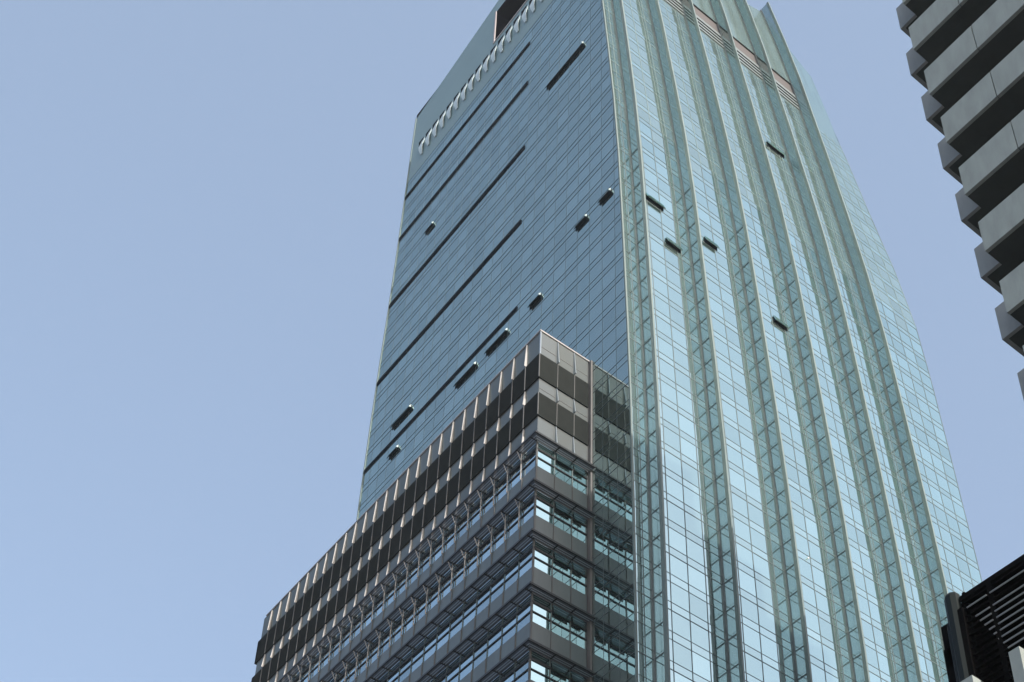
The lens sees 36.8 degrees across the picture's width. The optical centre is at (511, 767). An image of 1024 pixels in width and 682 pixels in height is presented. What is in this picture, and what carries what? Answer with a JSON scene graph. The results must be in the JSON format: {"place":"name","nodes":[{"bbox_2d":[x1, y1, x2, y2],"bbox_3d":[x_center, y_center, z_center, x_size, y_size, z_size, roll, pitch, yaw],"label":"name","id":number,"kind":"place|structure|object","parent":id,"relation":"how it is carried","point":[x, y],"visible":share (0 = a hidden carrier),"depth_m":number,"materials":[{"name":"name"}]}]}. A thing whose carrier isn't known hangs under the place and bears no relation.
{"place":"outdoors","nodes":[
{"label":"outdoors","id":0,"kind":"place"},
{"bbox_2d":[0,0,1023,681],"label":"sky","id":1,"kind":"structure","parent":0,"point":[201,201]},
{"bbox_2d":[896,0,1023,399],"bbox_3d":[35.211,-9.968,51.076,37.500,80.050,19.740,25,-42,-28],"label":"balcony tower","id":2,"kind":"structure","parent":0,"point":[965,59],"depth_m":53.95,"materials":[{"name":"grey concrete"}]},
{"label":"road","id":3,"kind":"structure","parent":0,"visible":0},
{"bbox_2d":[961,675,982,681],"bbox_3d":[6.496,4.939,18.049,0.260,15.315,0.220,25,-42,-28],"label":"concrete pier","id":4,"kind":"structure","parent":3,"relation":"on","point":[971,678],"depth_m":22.42,"materials":[{"name":"white concrete"}]},
{"bbox_2d":[941,554,1023,681],"bbox_3d":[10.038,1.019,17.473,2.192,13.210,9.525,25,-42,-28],"label":"louvred screen","id":5,"kind":"object","parent":4,"relation":"attached to","point":[982,630],"visible":1,"depth_m":22.91,"materials":[{"name":"black metal"}]},
{"bbox_2d":[1008,646,1023,681],"bbox_3d":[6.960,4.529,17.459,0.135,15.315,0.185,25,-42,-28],"label":"concrete pier","id":6,"kind":"structure","parent":3,"relation":"on","point":[1016,655],"depth_m":21.76,"materials":[{"name":"white concrete"}]},
{"label":"ground","id":7,"kind":"structure","parent":0,"visible":0},
{"bbox_2d":[251,329,595,681],"bbox_3d":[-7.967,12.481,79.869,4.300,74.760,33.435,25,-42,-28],"label":"office block","id":8,"kind":"structure","parent":7,"relation":"on","point":[460,550],"depth_m":88.19,"materials":[{"name":"grey"}]},
{"bbox_2d":[356,0,981,681],"bbox_3d":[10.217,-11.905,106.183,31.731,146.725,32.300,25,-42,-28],"label":"glass tower","id":9,"kind":"structure","parent":7,"relation":"on","point":[656,212],"depth_m":103.84,"materials":[{"name":"teal glass"}]},
{"bbox_2d":[387,445,398,459],"bbox_3d":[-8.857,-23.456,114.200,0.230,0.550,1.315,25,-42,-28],"label":"open window","id":10,"kind":"structure","parent":9,"relation":"in","point":[395,450],"depth_m":114.07,"materials":[{"name":"black glass"}]},
{"bbox_2d":[390,405,410,429],"bbox_3d":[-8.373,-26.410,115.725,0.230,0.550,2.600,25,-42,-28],"label":"open window","id":11,"kind":"structure","parent":9,"relation":"in","point":[408,409],"depth_m":115.66,"materials":[{"name":"black glass"}]},
{"bbox_2d":[424,221,433,234],"bbox_3d":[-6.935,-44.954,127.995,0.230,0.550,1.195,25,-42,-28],"label":"open window","id":12,"kind":"structure","parent":9,"relation":"in","point":[427,230],"depth_m":127.97,"materials":[{"name":"black glass"}]},
{"bbox_2d":[453,362,475,388],"bbox_3d":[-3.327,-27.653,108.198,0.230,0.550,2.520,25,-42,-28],"label":"open window","id":13,"kind":"structure","parent":9,"relation":"in","point":[473,366],"depth_m":108.13,"materials":[{"name":"black glass"}]},
{"bbox_2d":[484,328,507,355],"bbox_3d":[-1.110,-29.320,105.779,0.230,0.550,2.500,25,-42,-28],"label":"open window","id":14,"kind":"structure","parent":9,"relation":"in","point":[505,332],"depth_m":105.73,"materials":[{"name":"black glass"}]},
{"bbox_2d":[527,292,540,309],"bbox_3d":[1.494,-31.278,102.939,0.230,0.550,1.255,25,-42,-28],"label":"open window","id":15,"kind":"structure","parent":9,"relation":"in","point":[538,297],"depth_m":102.84,"materials":[{"name":"black glass"}]},
{"bbox_2d":[545,42,583,89],"bbox_3d":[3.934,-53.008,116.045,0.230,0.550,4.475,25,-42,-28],"label":"open window","id":16,"kind":"structure","parent":9,"relation":"in","point":[579,48],"depth_m":115.93,"materials":[{"name":"black glass"}]},
{"bbox_2d":[574,214,586,230],"bbox_3d":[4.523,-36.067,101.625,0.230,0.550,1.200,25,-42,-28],"label":"open window","id":17,"kind":"structure","parent":9,"relation":"in","point":[584,218],"depth_m":101.58,"materials":[{"name":"black glass"}]},
{"bbox_2d":[598,188,610,204],"bbox_3d":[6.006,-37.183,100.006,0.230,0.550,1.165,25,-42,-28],"label":"open window","id":18,"kind":"structure","parent":9,"relation":"in","point":[608,192],"depth_m":99.95,"materials":[{"name":"black glass"}]},
{"bbox_2d":[645,193,665,210],"bbox_3d":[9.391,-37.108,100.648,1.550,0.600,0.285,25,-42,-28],"label":"open window","id":19,"kind":"structure","parent":9,"relation":"in","point":[648,197],"depth_m":100.56,"materials":[{"name":"black"}]},
{"bbox_2d":[666,237,682,252],"bbox_3d":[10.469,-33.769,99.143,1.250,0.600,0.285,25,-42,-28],"label":"open window","id":20,"kind":"structure","parent":9,"relation":"in","point":[668,241],"depth_m":99.05,"materials":[{"name":"black"}]},
{"bbox_2d":[704,236,718,250],"bbox_3d":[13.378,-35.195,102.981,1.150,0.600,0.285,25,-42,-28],"label":"open window","id":21,"kind":"structure","parent":9,"relation":"in","point":[706,240],"depth_m":102.90,"materials":[{"name":"black glass"}]},
{"bbox_2d":[767,140,785,157],"bbox_3d":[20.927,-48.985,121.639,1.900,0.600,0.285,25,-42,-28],"label":"open window","id":22,"kind":"structure","parent":9,"relation":"in","point":[769,144],"depth_m":121.54,"materials":[{"name":"black"}]},
{"bbox_2d":[773,315,789,330],"bbox_3d":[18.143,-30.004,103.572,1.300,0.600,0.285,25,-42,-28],"label":"open window","id":23,"kind":"structure","parent":9,"relation":"in","point":[775,319],"depth_m":103.48,"materials":[{"name":"black"}]}
]}

